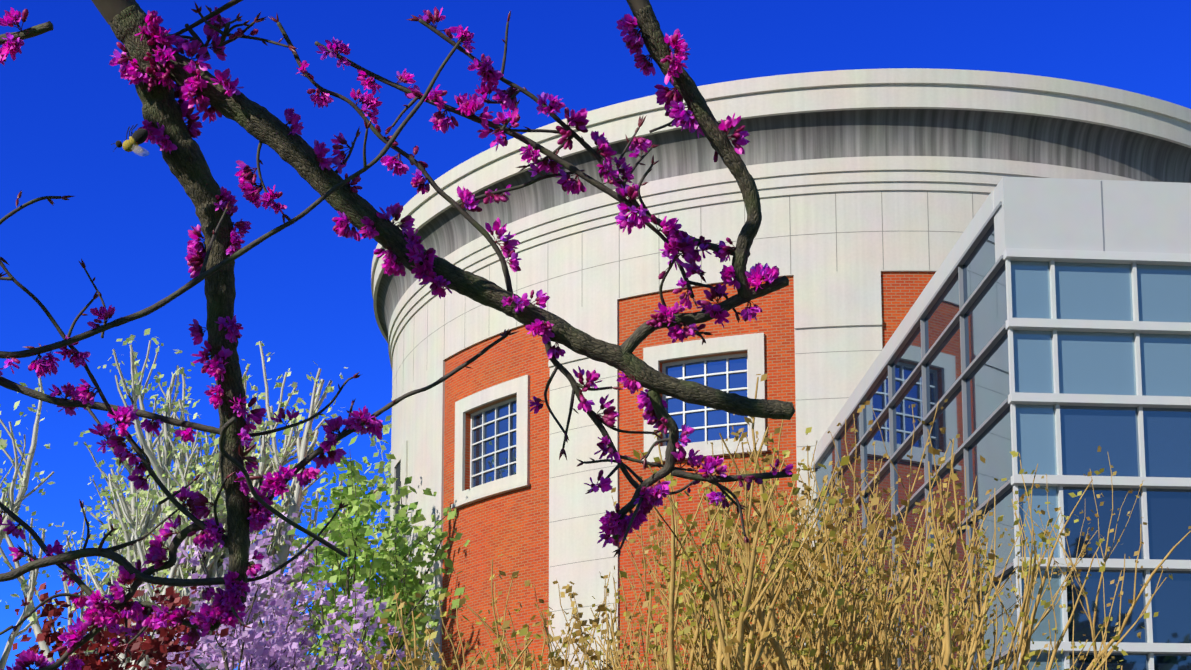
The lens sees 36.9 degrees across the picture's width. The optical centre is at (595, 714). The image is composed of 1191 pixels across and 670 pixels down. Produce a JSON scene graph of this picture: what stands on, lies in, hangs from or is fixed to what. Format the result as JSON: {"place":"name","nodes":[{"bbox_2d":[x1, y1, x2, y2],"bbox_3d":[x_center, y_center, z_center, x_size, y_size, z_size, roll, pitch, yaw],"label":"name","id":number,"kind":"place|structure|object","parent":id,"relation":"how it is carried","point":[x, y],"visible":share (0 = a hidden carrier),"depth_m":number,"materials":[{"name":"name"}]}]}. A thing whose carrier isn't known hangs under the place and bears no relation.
{"place":"outdoors","nodes":[
{"label":"outdoors","id":0,"kind":"place"},
{"bbox_2d":[12,578,228,669],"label":"japanese maple","id":1,"kind":"object","parent":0,"point":[161,643],"depth_m":20.96,"materials":[{"name":"plant"}]},
{"bbox_2d":[111,124,147,151],"bbox_3d":[-0.324,-0.401,1.242,0.027,0.019,0.009,0,-8,2],"label":"bee","id":2,"kind":"object","parent":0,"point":[138,136],"visible":1,"depth_m":1.24,"materials":[{"name":"black"}]},
{"bbox_2d":[131,144,149,155],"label":"bumblebee wings","id":3,"kind":"object","parent":2,"relation":"attached to","point":[138,150],"visible":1,"depth_m":1.24},
{"bbox_2d":[67,328,387,669],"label":"sycamore","id":4,"kind":"object","parent":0,"point":[295,499],"depth_m":47.47,"materials":[{"name":"white plant"}]},
{"bbox_2d":[0,377,391,669],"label":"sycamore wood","id":5,"kind":"object","parent":4,"relation":"attached to","point":[29,590],"depth_m":55.13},
{"bbox_2d":[131,512,405,669],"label":"lilac bush","id":6,"kind":"object","parent":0,"point":[248,636],"depth_m":26.68,"materials":[{"name":"purple plant"}]},
{"bbox_2d":[218,547,397,669],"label":"lilac bush","id":7,"kind":"object","parent":6,"relation":"attached to","point":[285,619],"depth_m":39.46,"materials":[{"name":"purple plant"}]},
{"bbox_2d":[343,399,391,578],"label":"pale green tree","id":8,"kind":"object","parent":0,"point":[386,430],"depth_m":70.34,"materials":[{"name":"green plant"}]},
{"bbox_2d":[266,432,469,669],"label":"lime tree","id":9,"kind":"object","parent":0,"point":[383,562],"depth_m":38.83,"materials":[{"name":"green plant"}]},
{"bbox_2d":[0,0,794,669],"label":"redbud","id":10,"kind":"object","parent":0,"point":[192,171],"depth_m":1.28,"materials":[{"name":"purple plant"}]},
{"bbox_2d":[0,1,749,657],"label":"redbud leaf buds","id":11,"kind":"object","parent":10,"relation":"attached to","point":[356,375],"visible":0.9,"depth_m":1.28,"materials":[{"name":"purple plant"}]},
{"bbox_2d":[395,461,400,669],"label":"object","id":12,"kind":"object","parent":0,"point":[398,469],"visible":0.04,"depth_m":54.40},
{"bbox_2d":[371,638,481,669],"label":"dry shrub","id":13,"kind":"object","parent":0,"point":[409,643],"depth_m":11.08,"materials":[{"name":"beige plant"}]},
{"bbox_2d":[369,641,531,669],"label":"dry shrub","id":14,"kind":"object","parent":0,"point":[504,642],"depth_m":13.55,"materials":[{"name":"beige plant"}]},
{"bbox_2d":[423,591,554,669],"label":"dry shrub","id":15,"kind":"object","parent":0,"point":[523,631],"depth_m":9.53,"materials":[{"name":"beige plant"}]},
{"bbox_2d":[475,643,534,669],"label":"dry shrub","id":16,"kind":"object","parent":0,"point":[518,662],"depth_m":10.69,"materials":[{"name":"beige plant"}]},
{"bbox_2d":[333,554,724,669],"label":"dry shrub","id":17,"kind":"object","parent":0,"point":[454,661],"depth_m":11.06,"materials":[{"name":"beige plant"}]},
{"bbox_2d":[500,572,659,669],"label":"dry shrub","id":18,"kind":"object","parent":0,"point":[568,588],"depth_m":11.19,"materials":[{"name":"beige plant"}]},
{"bbox_2d":[0,0,1190,669],"label":"sky","id":19,"kind":"structure","parent":0,"point":[304,292],"materials":[{"name":"blue"}]},
{"bbox_2d":[460,571,810,669],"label":"sapling wood","id":20,"kind":"object","parent":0,"point":[509,651],"depth_m":14.27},
{"bbox_2d":[380,564,782,669],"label":"dry shrub","id":21,"kind":"object","parent":20,"relation":"attached to","point":[418,661],"depth_m":9.80,"materials":[{"name":"beige plant"}]},
{"bbox_2d":[389,271,882,669],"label":"stone wall","id":22,"kind":"structure","parent":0,"point":[837,311],"depth_m":46.40,"materials":[{"name":"white stone"}]},
{"bbox_2d":[470,353,748,487],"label":"window grilles","id":23,"kind":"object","parent":22,"relation":"in","point":[509,401],"depth_m":48.69,"materials":[{"name":"white metal"}]},
{"bbox_2d":[473,357,747,486],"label":"window panes","id":24,"kind":"structure","parent":23,"relation":"in","point":[714,417],"depth_m":45.75,"materials":[{"name":"blue glass"}]},
{"bbox_2d":[390,191,972,655],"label":"wall panel joints","id":25,"kind":"object","parent":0,"point":[882,231],"visible":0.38,"depth_m":45.92,"materials":[{"name":"grey concrete"}]},
{"bbox_2d":[441,272,935,669],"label":"brick wall","id":26,"kind":"structure","parent":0,"point":[513,526],"depth_m":47.21,"materials":[{"name":"brick"}]},
{"bbox_2d":[616,430,861,669],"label":"sapling wood","id":27,"kind":"object","parent":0,"point":[699,647],"depth_m":9.61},
{"bbox_2d":[611,426,877,669],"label":"sapling wood","id":28,"kind":"object","parent":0,"point":[651,618],"depth_m":14.19,"materials":[{"name":"beige plant"}]},
{"bbox_2d":[600,468,910,669],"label":"sapling wood","id":29,"kind":"object","parent":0,"point":[726,618],"depth_m":14.96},
{"bbox_2d":[388,156,1138,415],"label":"upper wall","id":30,"kind":"structure","parent":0,"point":[572,236],"depth_m":45.68,"materials":[{"name":"beige concrete"}]},
{"bbox_2d":[564,437,974,669],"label":"sapling wood","id":31,"kind":"object","parent":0,"point":[865,654],"depth_m":11.20,"materials":[{"name":"brown plant"}]},
{"bbox_2d":[663,505,890,669],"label":"sapling wood","id":32,"kind":"object","parent":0,"point":[846,657],"depth_m":10.47,"materials":[{"name":"brown plant"}]},
{"bbox_2d":[655,428,900,669],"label":"sapling wood","id":33,"kind":"object","parent":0,"point":[787,592],"depth_m":14.32,"materials":[{"name":"beige plant"}]},
{"bbox_2d":[371,68,1190,342],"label":"roof cornice","id":34,"kind":"structure","parent":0,"point":[914,88],"depth_m":45.30,"materials":[{"name":"beige concrete"}]},
{"bbox_2d":[376,109,1190,338],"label":"cornice band","id":35,"kind":"object","parent":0,"point":[964,133],"visible":0.42,"depth_m":45.63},
{"bbox_2d":[703,434,959,669],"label":"sapling wood","id":36,"kind":"object","parent":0,"point":[784,636],"depth_m":12.89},
{"bbox_2d":[693,373,997,669],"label":"sapling wood","id":37,"kind":"object","parent":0,"point":[781,662],"depth_m":10.11,"materials":[{"name":"beige plant"}]},
{"bbox_2d":[682,431,1010,669],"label":"sapling wood","id":38,"kind":"object","parent":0,"point":[956,625],"depth_m":15.48,"materials":[{"name":"brown plant"}]},
{"bbox_2d":[635,427,1172,669],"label":"sapling wood","id":39,"kind":"object","parent":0,"point":[1057,644],"depth_m":12.67,"materials":[{"name":"brown plant"}]},
{"bbox_2d":[740,464,1103,669],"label":"sapling wood","id":40,"kind":"object","parent":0,"point":[1024,642],"depth_m":13.53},
{"bbox_2d":[812,181,1104,669],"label":"window mullions","id":41,"kind":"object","parent":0,"point":[974,363],"depth_m":32.93,"materials":[{"name":"grey metal"}]},
{"bbox_2d":[849,451,1122,669],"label":"sapling wood","id":42,"kind":"object","parent":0,"point":[980,654],"depth_m":13.31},
{"bbox_2d":[793,399,1190,669],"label":"sapling wood","id":43,"kind":"object","parent":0,"point":[1044,615],"depth_m":16.08,"materials":[{"name":"beige plant"}]},
{"bbox_2d":[812,177,1190,464],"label":"parapet","id":44,"kind":"structure","parent":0,"point":[1066,214],"depth_m":28.86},
{"bbox_2d":[816,223,1190,669],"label":"glass panes","id":45,"kind":"structure","parent":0,"point":[988,393],"depth_m":29.54,"materials":[{"name":"blue glass"}]},
{"bbox_2d":[1003,248,1190,669],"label":"glass building frames","id":46,"kind":"structure","parent":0,"point":[1057,399],"depth_m":28.32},
{"bbox_2d":[1011,261,1190,669],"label":"glass panes","id":47,"kind":"structure","parent":46,"relation":"in","point":[1102,363],"depth_m":28.61,"materials":[{"name":"blue glass"}]},
{"bbox_2d":[1060,405,1190,477],"bbox_3d":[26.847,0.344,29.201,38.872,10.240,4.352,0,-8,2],"label":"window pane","id":48,"kind":"structure","parent":46,"relation":"in","point":[1086,431],"depth_m":28.43,"materials":[{"name":"blue glass"}]}
]}

